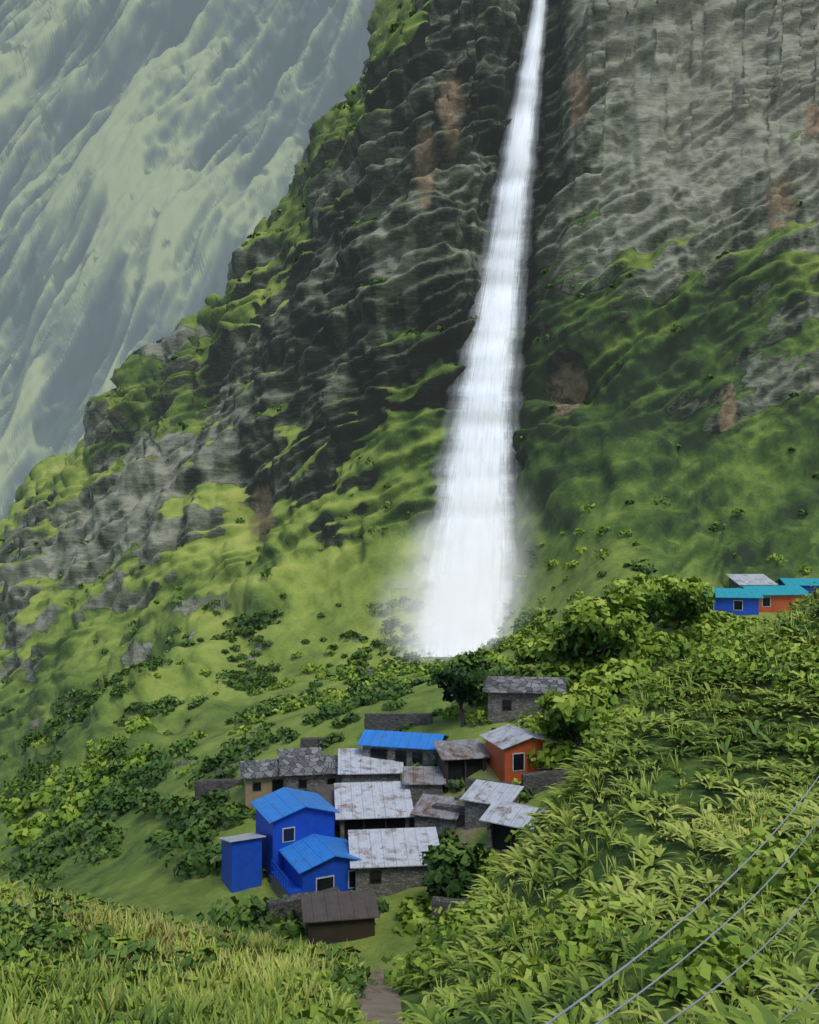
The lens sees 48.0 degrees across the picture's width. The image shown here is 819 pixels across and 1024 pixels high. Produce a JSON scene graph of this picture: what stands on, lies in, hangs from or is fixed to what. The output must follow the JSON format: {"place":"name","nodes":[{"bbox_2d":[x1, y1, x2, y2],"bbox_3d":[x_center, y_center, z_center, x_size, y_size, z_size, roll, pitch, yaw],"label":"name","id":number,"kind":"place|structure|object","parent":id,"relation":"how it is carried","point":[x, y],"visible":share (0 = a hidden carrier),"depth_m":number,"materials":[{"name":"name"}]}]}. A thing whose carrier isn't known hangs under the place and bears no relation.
{"place":"outdoors","nodes":[
{"label":"outdoors","id":0,"kind":"place"},
{"bbox_2d":[0,0,376,519],"bbox_3d":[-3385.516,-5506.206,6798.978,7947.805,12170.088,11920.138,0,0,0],"label":"mountain terrain","id":1,"kind":"structure","parent":0,"point":[151,153],"depth_m":1948.35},
{"bbox_2d":[359,985,401,1023],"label":"trail path","id":2,"kind":"structure","parent":0,"point":[385,1004],"depth_m":30.17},
{"bbox_2d":[0,0,818,1023],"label":"terrain","id":3,"kind":"structure","parent":0,"point":[664,132],"depth_m":186.43,"materials":[{"name":"green plant"}]},
{"bbox_2d":[0,716,156,848],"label":"broadleaf","id":4,"kind":"object","parent":3,"relation":"on","point":[22,833],"visible":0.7,"depth_m":121.06,"materials":[{"name":"green plant"}]},
{"bbox_2d":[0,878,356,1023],"bbox_3d":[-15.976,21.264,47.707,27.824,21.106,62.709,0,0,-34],"label":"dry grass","id":5,"kind":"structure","parent":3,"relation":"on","point":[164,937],"depth_m":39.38,"materials":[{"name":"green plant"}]},
{"bbox_2d":[0,880,362,1023],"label":"bright bushes","id":6,"kind":"object","parent":3,"relation":"on","point":[316,1010],"visible":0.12,"depth_m":29.64,"materials":[{"name":"green plant"}]},
{"bbox_2d":[0,888,370,997],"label":"bushes","id":7,"kind":"object","parent":3,"relation":"on","point":[34,940],"visible":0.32,"depth_m":35.58,"materials":[{"name":"green plant"}]},
{"bbox_2d":[0,884,383,1023],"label":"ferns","id":8,"kind":"object","parent":3,"relation":"on","point":[164,1004],"visible":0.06,"depth_m":26.66,"materials":[{"name":"green plant"}]},
{"bbox_2d":[0,873,392,1023],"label":"green grass","id":9,"kind":"structure","parent":3,"relation":"on","point":[259,1015],"depth_m":28.68,"materials":[{"name":"green plant"}]},
{"bbox_2d":[195,779,240,806],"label":"field wall","id":10,"kind":"structure","parent":3,"relation":"on","point":[204,786],"depth_m":87.93,"materials":[{"name":"stone"}]},
{"bbox_2d":[217,833,265,892],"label":"blue shed","id":11,"kind":"structure","parent":3,"relation":"on","point":[241,862],"depth_m":67.07,"materials":[{"name":"paint"}]},
{"bbox_2d":[239,759,283,809],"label":"old house","id":12,"kind":"structure","parent":3,"relation":"on","point":[261,778],"depth_m":81.91,"materials":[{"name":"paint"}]},
{"bbox_2d":[58,737,524,899],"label":"bushes","id":13,"kind":"object","parent":3,"relation":"on","point":[166,841],"visible":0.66,"depth_m":85.50,"materials":[{"name":"green plant"}]},
{"bbox_2d":[250,787,339,878],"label":"blue house","id":14,"kind":"structure","parent":3,"relation":"on","point":[286,816],"depth_m":68.80,"materials":[{"name":"paint"}]},
{"bbox_2d":[276,747,321,761],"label":"shed","id":15,"kind":"structure","parent":3,"relation":"on","point":[300,751],"depth_m":84.87,"materials":[{"name":"stone"}]},
{"bbox_2d":[266,886,339,924],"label":"retaining wall","id":16,"kind":"structure","parent":3,"relation":"on","point":[290,903],"depth_m":60.75,"materials":[{"name":"stone"}]},
{"bbox_2d":[279,754,341,792],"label":"old house","id":17,"kind":"structure","parent":3,"relation":"on","point":[308,772],"depth_m":81.12,"materials":[{"name":"stone"}]},
{"bbox_2d":[271,834,361,898],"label":"blue house","id":18,"kind":"structure","parent":3,"relation":"on","point":[314,862],"depth_m":65.04,"materials":[{"name":"paint"}]},
{"bbox_2d":[300,736,339,747],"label":"field wall","id":19,"kind":"structure","parent":3,"relation":"on","point":[307,742],"depth_m":91.24,"materials":[{"name":"stone"}]},
{"bbox_2d":[44,570,606,744],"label":"slope scrub","id":20,"kind":"object","parent":3,"relation":"on","point":[334,709],"visible":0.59,"depth_m":144.25,"materials":[{"name":"green plant"}]},
{"bbox_2d":[313,782,348,825],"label":"shed","id":21,"kind":"structure","parent":3,"relation":"on","point":[326,792],"depth_m":76.21,"materials":[{"name":"stone"}]},
{"bbox_2d":[301,889,379,943],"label":"shack","id":22,"kind":"structure","parent":3,"relation":"on","point":[338,916],"depth_m":57.96,"materials":[{"name":"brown wood"}]},
{"bbox_2d":[185,686,533,913],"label":"village shrubs","id":23,"kind":"object","parent":3,"relation":"on","point":[288,735],"visible":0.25,"depth_m":91.49,"materials":[{"name":"green plant"}]},
{"bbox_2d":[338,748,403,782],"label":"old house","id":24,"kind":"structure","parent":3,"relation":"on","point":[355,765],"depth_m":79.49,"materials":[{"name":"metal"}]},
{"bbox_2d":[334,781,414,840],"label":"veranda house","id":25,"kind":"structure","parent":3,"relation":"on","point":[374,805],"depth_m":73.25,"materials":[{"name":"metal"}]},
{"bbox_2d":[348,827,439,897],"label":"house","id":26,"kind":"structure","parent":3,"relation":"on","point":[389,863],"depth_m":65.60,"materials":[{"name":"metal"}]},
{"bbox_2d":[364,713,432,730],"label":"stone wall","id":27,"kind":"structure","parent":3,"relation":"on","point":[385,721],"depth_m":88.32,"materials":[{"name":"stone"}]},
{"bbox_2d":[357,729,448,765],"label":"house","id":28,"kind":"structure","parent":3,"relation":"on","point":[406,748],"depth_m":80.97,"materials":[{"name":"metal"}]},
{"bbox_2d":[0,495,808,940],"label":"shrubs","id":29,"kind":"object","parent":3,"relation":"on","point":[242,917],"visible":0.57,"depth_m":104.74,"materials":[{"name":"green plant"}]},
{"bbox_2d":[0,503,811,885],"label":"bushes","id":30,"kind":"object","parent":3,"relation":"on","point":[334,695],"visible":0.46,"depth_m":137.00,"materials":[{"name":"green plant"}]},
{"bbox_2d":[0,592,818,1023],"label":"ferns","id":31,"kind":"object","parent":3,"relation":"on","point":[460,996],"visible":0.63,"depth_m":31.56,"materials":[{"name":"green plant"}]},
{"bbox_2d":[0,3,818,758],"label":"cliff shrubs","id":32,"kind":"object","parent":3,"relation":"on","point":[386,485],"visible":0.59,"depth_m":185.43,"materials":[{"name":"green plant"}]},
{"bbox_2d":[0,582,818,1010],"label":"bushes","id":33,"kind":"object","parent":3,"relation":"on","point":[698,972],"depth_m":28.49,"materials":[{"name":"green plant"}]},
{"bbox_2d":[409,817,414,827],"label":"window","id":34,"kind":"structure","parent":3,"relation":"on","point":[411,822],"depth_m":73.02,"materials":[{"name":"stone"}]},
{"bbox_2d":[402,766,445,806],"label":"house","id":35,"kind":"structure","parent":3,"relation":"on","point":[418,781],"depth_m":75.96,"materials":[{"name":"metal"}]},
{"bbox_2d":[42,589,818,1023],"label":"grass","id":36,"kind":"structure","parent":3,"relation":"on","point":[648,789],"depth_m":34.36,"materials":[{"name":"green plant"}]},
{"bbox_2d":[410,793,464,835],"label":"house","id":37,"kind":"structure","parent":3,"relation":"on","point":[424,813],"depth_m":71.36,"materials":[{"name":"metal"}]},
{"bbox_2d":[432,803,464,827],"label":"terrace wall","id":38,"kind":"structure","parent":3,"relation":"on","point":[456,809],"depth_m":71.14,"materials":[{"name":"stone"}]},
{"bbox_2d":[431,896,468,926],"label":"ruin wall","id":39,"kind":"structure","parent":3,"relation":"on","point":[442,902],"depth_m":55.88,"materials":[{"name":"stone"}]},
{"bbox_2d":[418,838,488,898],"bbox_3d":[2.946,24.131,61.315,4.884,4.566,5.154,0,0,0],"label":"bush","id":40,"kind":"object","parent":3,"relation":"on","point":[451,868],"visible":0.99,"depth_m":60.23,"materials":[{"name":"green plant"}]},
{"bbox_2d":[431,648,488,726],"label":"tree","id":41,"kind":"object","parent":3,"relation":"on","point":[463,675],"visible":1,"depth_m":84.46,"materials":[{"name":"green plant"}]},
{"bbox_2d":[432,739,490,792],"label":"grey shed","id":42,"kind":"structure","parent":3,"relation":"on","point":[465,758],"depth_m":77.07,"materials":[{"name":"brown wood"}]},
{"bbox_2d":[422,0,544,656],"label":"waterfall water","id":43,"kind":"structure","parent":3,"relation":"on","point":[466,607],"depth_m":176.65,"materials":[{"name":"white liquid"}]},
{"bbox_2d":[460,779,523,829],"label":"shed","id":44,"kind":"structure","parent":3,"relation":"on","point":[478,797],"depth_m":70.08,"materials":[{"name":"metal"}]},
{"bbox_2d":[465,778,520,791],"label":"retaining wall","id":45,"kind":"structure","parent":3,"relation":"on","point":[469,782],"depth_m":73.64,"materials":[{"name":"stone"}]},
{"bbox_2d":[479,800,546,854],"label":"stone house","id":46,"kind":"structure","parent":3,"relation":"on","point":[502,819],"depth_m":65.13,"materials":[{"name":"white metal"}]},
{"bbox_2d":[479,724,561,782],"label":"orange house","id":47,"kind":"structure","parent":3,"relation":"on","point":[509,748],"depth_m":75.23,"materials":[{"name":"paint"}]},
{"bbox_2d":[483,676,566,724],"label":"stone house","id":48,"kind":"structure","parent":3,"relation":"on","point":[510,698],"depth_m":83.10,"materials":[{"name":"stone"}]},
{"bbox_2d":[521,770,569,794],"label":"terrace wall","id":49,"kind":"structure","parent":3,"relation":"on","point":[535,782],"depth_m":72.32,"materials":[{"name":"stone"}]},
{"bbox_2d":[530,630,572,673],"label":"bush","id":50,"kind":"object","parent":3,"relation":"on","point":[544,650],"visible":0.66,"depth_m":89.15,"materials":[{"name":"green plant"}]},
{"bbox_2d":[534,678,618,764],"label":"tree","id":51,"kind":"object","parent":3,"relation":"on","point":[592,699],"visible":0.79,"depth_m":74.11,"materials":[{"name":"green plant"}]},
{"bbox_2d":[393,611,762,936],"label":"bushes","id":52,"kind":"object","parent":3,"relation":"on","point":[411,921],"visible":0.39,"depth_m":86.83,"materials":[{"name":"green plant"}]},
{"bbox_2d":[547,594,654,667],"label":"tree","id":53,"kind":"object","parent":3,"relation":"on","point":[590,626],"visible":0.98,"depth_m":86.35,"materials":[{"name":"green plant"}]},
{"bbox_2d":[509,602,728,769],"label":"bushes","id":54,"kind":"object","parent":3,"relation":"on","point":[616,675],"visible":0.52,"depth_m":87.15,"materials":[{"name":"green plant"}]},
{"bbox_2d":[600,572,674,631],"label":"tree","id":55,"kind":"object","parent":3,"relation":"on","point":[650,591],"visible":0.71,"depth_m":96.75,"materials":[{"name":"green plant"}]},
{"bbox_2d":[656,574,716,628],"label":"tree","id":56,"kind":"object","parent":3,"relation":"on","point":[687,597],"visible":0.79,"depth_m":103.65,"materials":[{"name":"green plant"}]},
{"bbox_2d":[703,588,763,614],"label":"turquoise house","id":57,"kind":"structure","parent":3,"relation":"on","point":[740,601],"depth_m":115.97,"materials":[{"name":"blue paint"}]},
{"bbox_2d":[725,574,777,587],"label":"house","id":58,"kind":"structure","parent":3,"relation":"on","point":[737,580],"depth_m":134.81,"materials":[{"name":"metal"}]},
{"bbox_2d":[738,585,811,612],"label":"turquoise house","id":59,"kind":"structure","parent":3,"relation":"on","point":[777,597],"depth_m":117.57,"materials":[{"name":"orange paint"}]},
{"bbox_2d":[775,578,818,598],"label":"turquoise house","id":60,"kind":"structure","parent":3,"relation":"on","point":[805,583],"depth_m":132.13,"materials":[{"name":"blue paint"}]},
{"bbox_2d":[545,776,818,1023],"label":"power line wire","id":61,"kind":"object","parent":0,"point":[624,966],"visible":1,"depth_m":10.54,"materials":[{"name":"grey metal"}]},
{"bbox_2d":[595,819,818,1023],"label":"power line wire","id":62,"kind":"object","parent":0,"point":[668,970],"visible":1,"depth_m":11.34,"materials":[{"name":"grey metal"}]},
{"bbox_2d":[664,883,818,1023],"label":"power line wire","id":63,"kind":"object","parent":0,"point":[710,991],"visible":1,"depth_m":12.31,"materials":[{"name":"grey metal"}]},
{"bbox_2d":[782,984,818,1020],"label":"power line wire","id":64,"kind":"object","parent":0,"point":[787,1015],"visible":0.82,"depth_m":14.50,"materials":[{"name":"grey metal"}]}
]}

